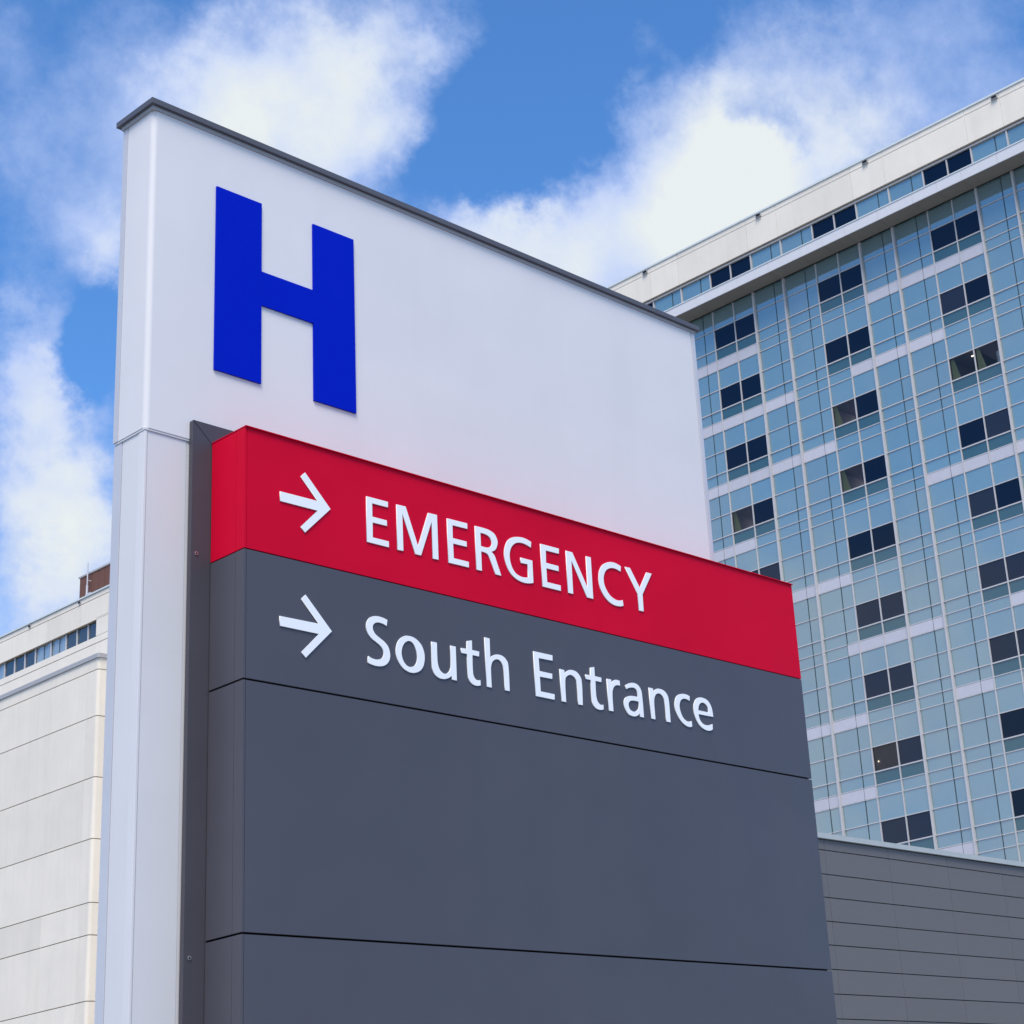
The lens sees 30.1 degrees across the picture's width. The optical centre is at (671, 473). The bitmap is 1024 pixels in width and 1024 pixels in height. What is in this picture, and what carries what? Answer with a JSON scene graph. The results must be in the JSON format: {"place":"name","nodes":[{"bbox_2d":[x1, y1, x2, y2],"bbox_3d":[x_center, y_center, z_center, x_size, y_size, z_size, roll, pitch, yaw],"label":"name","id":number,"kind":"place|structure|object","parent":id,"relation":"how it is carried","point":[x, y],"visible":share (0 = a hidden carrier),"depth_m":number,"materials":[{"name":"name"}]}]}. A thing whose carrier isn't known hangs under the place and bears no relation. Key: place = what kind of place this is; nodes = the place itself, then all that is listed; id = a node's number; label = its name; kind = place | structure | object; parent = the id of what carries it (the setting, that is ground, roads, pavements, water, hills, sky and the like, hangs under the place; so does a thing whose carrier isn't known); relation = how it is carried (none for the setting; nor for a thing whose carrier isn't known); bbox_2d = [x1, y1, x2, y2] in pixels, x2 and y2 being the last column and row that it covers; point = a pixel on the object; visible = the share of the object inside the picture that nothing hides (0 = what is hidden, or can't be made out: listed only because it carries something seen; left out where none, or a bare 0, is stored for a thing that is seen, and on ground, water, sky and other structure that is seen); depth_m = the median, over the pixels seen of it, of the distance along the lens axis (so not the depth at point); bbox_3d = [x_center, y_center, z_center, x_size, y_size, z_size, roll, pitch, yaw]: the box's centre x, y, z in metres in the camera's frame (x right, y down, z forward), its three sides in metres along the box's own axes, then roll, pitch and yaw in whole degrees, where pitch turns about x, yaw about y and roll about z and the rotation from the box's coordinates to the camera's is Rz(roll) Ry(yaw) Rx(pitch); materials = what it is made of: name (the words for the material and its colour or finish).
{"place":"outdoors","nodes":[
{"label":"outdoors","id":0,"kind":"place"},
{"bbox_2d":[0,562,109,1023],"bbox_3d":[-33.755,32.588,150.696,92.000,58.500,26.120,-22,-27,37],"label":"concrete wing","id":1,"kind":"structure","parent":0,"point":[53,667],"depth_m":148.60,"materials":[{"name":"white concrete"}]},
{"bbox_2d":[0,664,3,679],"bbox_3d":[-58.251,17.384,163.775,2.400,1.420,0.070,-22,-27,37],"label":"window","id":2,"kind":"structure","parent":1,"relation":"in","point":[2,666],"depth_m":163.39,"materials":[{"name":"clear glass"}]},
{"bbox_2d":[5,660,13,676],"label":"window","id":3,"kind":"structure","parent":1,"relation":"in","point":[9,665],"depth_m":162.60,"materials":[{"name":"blue glass"}]},
{"bbox_2d":[15,654,24,672],"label":"window","id":4,"kind":"structure","parent":1,"relation":"in","point":[20,660],"depth_m":161.65,"materials":[{"name":"blue glass"}]},
{"bbox_2d":[26,650,34,667],"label":"window","id":5,"kind":"structure","parent":1,"relation":"in","point":[30,657],"depth_m":160.62,"materials":[{"name":"blue glass"}]},
{"bbox_2d":[36,643,50,662],"bbox_3d":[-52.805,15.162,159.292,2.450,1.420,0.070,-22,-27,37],"label":"window","id":6,"kind":"structure","parent":1,"relation":"in","point":[41,656],"depth_m":159.33,"materials":[{"name":"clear glass"}]},
{"bbox_2d":[52,636,65,655],"bbox_3d":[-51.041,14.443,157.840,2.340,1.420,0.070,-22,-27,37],"label":"window","id":7,"kind":"structure","parent":1,"relation":"in","point":[55,648],"depth_m":157.94,"materials":[{"name":"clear glass"}]},
{"bbox_2d":[67,631,76,648],"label":"window","id":8,"kind":"structure","parent":1,"relation":"in","point":[71,638],"depth_m":156.71,"materials":[{"name":"blue glass"}]},
{"bbox_2d":[78,626,87,643],"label":"window","id":9,"kind":"structure","parent":1,"relation":"in","point":[82,633],"depth_m":155.72,"materials":[{"name":"blue glass"}]},
{"bbox_2d":[89,622,95,639],"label":"window","id":10,"kind":"structure","parent":1,"relation":"in","point":[92,627],"depth_m":154.81,"materials":[{"name":"blue glass"}]},
{"bbox_2d":[0,0,1023,635],"label":"sky","id":11,"kind":"structure","parent":0,"point":[596,141],"materials":[{"name":"blue"}]},
{"bbox_2d":[606,77,1023,861],"bbox_3d":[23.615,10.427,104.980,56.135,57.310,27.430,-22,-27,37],"label":"hospital tower","id":12,"kind":"structure","parent":0,"point":[858,335],"depth_m":102.22,"materials":[{"name":"glass"}]},
{"bbox_2d":[711,266,729,287],"bbox_3d":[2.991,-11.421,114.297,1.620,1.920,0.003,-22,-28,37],"label":"top window","id":13,"kind":"structure","parent":12,"relation":"in","point":[721,276],"depth_m":114.48,"materials":[{"name":"blue glass"}]},
{"bbox_2d":[715,322,735,348],"bbox_3d":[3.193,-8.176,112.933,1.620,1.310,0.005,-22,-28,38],"label":"window","id":14,"kind":"structure","parent":12,"relation":"in","point":[724,336],"depth_m":112.96,"materials":[{"name":"blue glass"}]},
{"bbox_2d":[720,382,741,408],"bbox_3d":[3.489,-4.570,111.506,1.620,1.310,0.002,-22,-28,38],"label":"window","id":15,"kind":"structure","parent":12,"relation":"in","point":[730,395],"depth_m":111.53,"materials":[{"name":"blue glass"}]},
{"bbox_2d":[726,443,746,469],"bbox_3d":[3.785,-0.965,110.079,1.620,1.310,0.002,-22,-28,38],"label":"window","id":16,"kind":"structure","parent":12,"relation":"in","point":[736,456],"depth_m":110.10,"materials":[{"name":"blue glass"}]},
{"bbox_2d":[731,256,750,277],"bbox_3d":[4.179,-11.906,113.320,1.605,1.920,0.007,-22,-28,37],"label":"top window","id":17,"kind":"structure","parent":12,"relation":"in","point":[739,267],"depth_m":113.54,"materials":[{"name":"blue glass"}]},
{"bbox_2d":[732,506,753,532],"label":"window","id":18,"kind":"structure","parent":12,"relation":"in","point":[743,518],"depth_m":109.67,"materials":[{"name":"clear glass"}]},
{"bbox_2d":[735,314,754,339],"bbox_3d":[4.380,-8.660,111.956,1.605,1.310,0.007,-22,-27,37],"label":"window","id":19,"kind":"structure","parent":12,"relation":"in","point":[745,326],"depth_m":112.00,"materials":[{"name":"blue glass"}]},
{"bbox_2d":[741,373,760,399],"bbox_3d":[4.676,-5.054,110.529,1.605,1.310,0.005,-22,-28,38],"label":"window","id":20,"kind":"structure","parent":12,"relation":"in","point":[751,386],"depth_m":110.58,"materials":[{"name":"blue glass"}]},
{"bbox_2d":[747,435,767,461],"bbox_3d":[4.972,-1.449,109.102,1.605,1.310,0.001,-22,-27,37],"label":"window","id":21,"kind":"structure","parent":12,"relation":"in","point":[757,448],"depth_m":109.14,"materials":[{"name":"blue glass"}]},
{"bbox_2d":[753,498,773,524],"bbox_3d":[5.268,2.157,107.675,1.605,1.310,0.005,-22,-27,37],"label":"window","id":22,"kind":"structure","parent":12,"relation":"in","point":[763,511],"depth_m":107.71,"materials":[{"name":"blue glass"}]},
{"bbox_2d":[812,215,833,238],"bbox_3d":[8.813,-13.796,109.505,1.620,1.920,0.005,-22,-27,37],"label":"top window","id":23,"kind":"structure","parent":12,"relation":"in","point":[826,225],"depth_m":109.70,"materials":[{"name":"blue glass"}]},
{"bbox_2d":[818,274,840,301],"bbox_3d":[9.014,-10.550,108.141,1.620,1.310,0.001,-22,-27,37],"label":"window","id":24,"kind":"structure","parent":12,"relation":"in","point":[829,288],"depth_m":108.15,"materials":[{"name":"blue glass"}]},
{"bbox_2d":[825,336,848,363],"bbox_3d":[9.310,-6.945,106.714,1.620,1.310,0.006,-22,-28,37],"label":"window","id":25,"kind":"structure","parent":12,"relation":"in","point":[837,349],"depth_m":106.74,"materials":[{"name":"blue glass"}]},
{"bbox_2d":[833,399,855,426],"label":"window","id":26,"kind":"structure","parent":12,"relation":"in","point":[845,412],"depth_m":106.24,"materials":[{"name":"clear glass"}]},
{"bbox_2d":[834,205,855,227],"bbox_3d":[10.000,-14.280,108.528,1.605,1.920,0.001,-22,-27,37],"label":"top window","id":27,"kind":"structure","parent":12,"relation":"in","point":[847,215],"depth_m":108.74,"materials":[{"name":"blue glass"}]},
{"bbox_2d":[840,264,862,291],"bbox_3d":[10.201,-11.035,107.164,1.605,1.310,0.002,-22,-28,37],"label":"window","id":28,"kind":"structure","parent":12,"relation":"in","point":[850,278],"depth_m":107.21,"materials":[{"name":"blue glass"}]},
{"bbox_2d":[840,464,863,491],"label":"window","id":29,"kind":"structure","parent":12,"relation":"in","point":[853,477],"depth_m":104.88,"materials":[{"name":"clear glass"}]},
{"bbox_2d":[848,326,870,353],"bbox_3d":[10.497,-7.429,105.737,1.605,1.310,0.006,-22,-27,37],"label":"window","id":30,"kind":"structure","parent":12,"relation":"in","point":[859,340],"depth_m":105.78,"materials":[{"name":"blue glass"}]},
{"bbox_2d":[848,530,872,558],"bbox_3d":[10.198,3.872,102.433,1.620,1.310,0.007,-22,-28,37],"label":"window","id":31,"kind":"structure","parent":12,"relation":"in","point":[860,544],"depth_m":102.45,"materials":[{"name":"blue glass"}]},
{"bbox_2d":[856,390,878,417],"bbox_3d":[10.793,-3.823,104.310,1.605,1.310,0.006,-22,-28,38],"label":"window","id":32,"kind":"structure","parent":12,"relation":"in","point":[867,403],"depth_m":104.35,"materials":[{"name":"blue glass"}]},
{"bbox_2d":[856,599,880,627],"bbox_3d":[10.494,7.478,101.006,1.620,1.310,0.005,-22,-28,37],"label":"window","id":33,"kind":"structure","parent":12,"relation":"in","point":[868,613],"depth_m":101.03,"materials":[{"name":"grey glass"}]},
{"bbox_2d":[864,455,886,483],"bbox_3d":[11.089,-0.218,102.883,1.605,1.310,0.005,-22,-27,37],"label":"window","id":34,"kind":"structure","parent":12,"relation":"in","point":[874,469],"depth_m":102.92,"materials":[{"name":"blue glass"}]},
{"bbox_2d":[864,669,889,697],"bbox_3d":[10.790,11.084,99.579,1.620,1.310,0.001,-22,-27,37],"label":"window","id":35,"kind":"structure","parent":12,"relation":"in","point":[877,683],"depth_m":99.59,"materials":[{"name":"blue glass"}]},
{"bbox_2d":[872,522,895,550],"bbox_3d":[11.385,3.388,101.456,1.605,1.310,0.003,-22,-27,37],"label":"window","id":36,"kind":"structure","parent":12,"relation":"in","point":[883,536],"depth_m":101.50,"materials":[{"name":"blue glass"}]},
{"bbox_2d":[873,742,898,770],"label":"window","id":37,"kind":"structure","parent":12,"relation":"in","point":[885,756],"depth_m":98.28,"materials":[{"name":"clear glass"}]},
{"bbox_2d":[880,591,904,619],"bbox_3d":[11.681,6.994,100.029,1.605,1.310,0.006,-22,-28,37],"label":"window","id":38,"kind":"structure","parent":12,"relation":"in","point":[892,605],"depth_m":100.07,"materials":[{"name":"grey glass"}]},
{"bbox_2d":[889,662,913,690],"bbox_3d":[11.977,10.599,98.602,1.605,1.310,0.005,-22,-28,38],"label":"window","id":39,"kind":"structure","parent":12,"relation":"in","point":[901,676],"depth_m":98.64,"materials":[{"name":"blue glass"}]},
{"bbox_2d":[898,735,922,764],"bbox_3d":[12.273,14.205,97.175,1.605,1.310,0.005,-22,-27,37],"label":"window","id":40,"kind":"structure","parent":12,"relation":"in","point":[910,749],"depth_m":97.21,"materials":[{"name":"blue glass"}]},
{"bbox_2d":[923,161,946,185],"bbox_3d":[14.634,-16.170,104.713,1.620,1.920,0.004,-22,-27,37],"label":"top window","id":41,"kind":"structure","parent":12,"relation":"in","point":[938,171],"depth_m":104.90,"materials":[{"name":"blue glass"}]},
{"bbox_2d":[931,221,956,250],"bbox_3d":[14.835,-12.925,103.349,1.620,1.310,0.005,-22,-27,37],"label":"window","id":42,"kind":"structure","parent":12,"relation":"in","point":[945,235],"depth_m":103.38,"materials":[{"name":"blue glass"}]},
{"bbox_2d":[940,285,965,314],"bbox_3d":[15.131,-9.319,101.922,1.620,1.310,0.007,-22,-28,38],"label":"window","id":43,"kind":"structure","parent":12,"relation":"in","point":[951,300],"depth_m":101.92,"materials":[{"name":"blue glass"}]},
{"bbox_2d":[947,149,971,173],"bbox_3d":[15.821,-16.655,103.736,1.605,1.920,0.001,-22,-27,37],"label":"top window","id":44,"kind":"structure","parent":12,"relation":"in","point":[963,159],"depth_m":103.93,"materials":[{"name":"blue glass"}]},
{"bbox_2d":[955,210,979,239],"bbox_3d":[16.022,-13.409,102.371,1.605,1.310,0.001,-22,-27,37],"label":"window","id":45,"kind":"structure","parent":12,"relation":"in","point":[966,225],"depth_m":102.42,"materials":[{"name":"blue glass"}]},
{"bbox_2d":[959,417,985,447],"bbox_3d":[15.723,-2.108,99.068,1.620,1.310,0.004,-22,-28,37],"label":"window","id":46,"kind":"structure","parent":12,"relation":"in","point":[972,432],"depth_m":99.08,"materials":[{"name":"blue glass"}]},
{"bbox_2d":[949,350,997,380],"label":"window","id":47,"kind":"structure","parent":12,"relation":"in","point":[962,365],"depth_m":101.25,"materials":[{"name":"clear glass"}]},
{"bbox_2d":[965,274,989,303],"bbox_3d":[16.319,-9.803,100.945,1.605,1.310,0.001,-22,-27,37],"label":"window","id":48,"kind":"structure","parent":12,"relation":"in","point":[977,289],"depth_m":100.98,"materials":[{"name":"blue glass"}]},
{"bbox_2d":[969,487,995,516],"bbox_3d":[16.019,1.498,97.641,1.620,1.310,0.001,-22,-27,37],"label":"window","id":49,"kind":"structure","parent":12,"relation":"in","point":[981,502],"depth_m":97.66,"materials":[{"name":"blue glass"}]},
{"bbox_2d":[975,341,999,369],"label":"window","id":50,"kind":"structure","parent":12,"relation":"in","point":[991,350],"depth_m":100.12,"materials":[{"name":"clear glass"}]},
{"bbox_2d":[979,558,1006,588],"bbox_3d":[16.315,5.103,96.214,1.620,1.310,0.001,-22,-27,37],"label":"window","id":51,"kind":"structure","parent":12,"relation":"in","point":[992,573],"depth_m":96.23,"materials":[{"name":"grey glass"}]},
{"bbox_2d":[985,408,1010,437],"bbox_3d":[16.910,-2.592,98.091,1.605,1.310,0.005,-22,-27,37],"label":"window","id":52,"kind":"structure","parent":12,"relation":"in","point":[996,423],"depth_m":98.13,"materials":[{"name":"blue glass"}]},
{"bbox_2d":[989,632,1017,661],"bbox_3d":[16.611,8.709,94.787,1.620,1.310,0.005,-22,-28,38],"label":"window","id":53,"kind":"structure","parent":12,"relation":"in","point":[1002,647],"depth_m":94.80,"materials":[{"name":"blue glass"}]},
{"bbox_2d":[995,478,1021,507],"bbox_3d":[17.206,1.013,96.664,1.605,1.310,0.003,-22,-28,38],"label":"window","id":54,"kind":"structure","parent":12,"relation":"in","point":[1007,493],"depth_m":96.71,"materials":[{"name":"blue glass"}]},
{"bbox_2d":[1000,708,1023,738],"bbox_3d":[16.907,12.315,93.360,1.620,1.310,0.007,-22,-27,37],"label":"window","id":55,"kind":"structure","parent":12,"relation":"in","point":[1012,722],"depth_m":93.44,"materials":[{"name":"blue glass"}]},
{"bbox_2d":[1005,552,1023,579],"bbox_3d":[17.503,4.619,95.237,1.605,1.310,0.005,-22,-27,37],"label":"window","id":56,"kind":"structure","parent":12,"relation":"in","point":[1015,563],"depth_m":95.40,"materials":[{"name":"blue glass"}]},
{"bbox_2d":[1017,629,1023,654],"bbox_3d":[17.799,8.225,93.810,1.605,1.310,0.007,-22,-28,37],"label":"window","id":57,"kind":"structure","parent":12,"relation":"in","point":[1020,633],"depth_m":94.20,"materials":[{"name":"blue glass"}]},
{"bbox_2d":[817,832,1023,1023],"bbox_3d":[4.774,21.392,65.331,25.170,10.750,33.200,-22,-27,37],"label":"grey clad building","id":58,"kind":"structure","parent":0,"point":[919,935],"depth_m":51.52,"materials":[{"name":"grey metal"}]},
{"label":"ground","id":59,"kind":"structure","parent":0,"visible":0},
{"bbox_2d":[94,97,836,1023],"bbox_3d":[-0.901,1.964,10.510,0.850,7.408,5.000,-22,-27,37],"label":"hospital sign","id":60,"kind":"object","parent":59,"relation":"on","point":[452,675],"visible":1,"depth_m":10.24,"materials":[{"name":"grey metal"}]}
]}

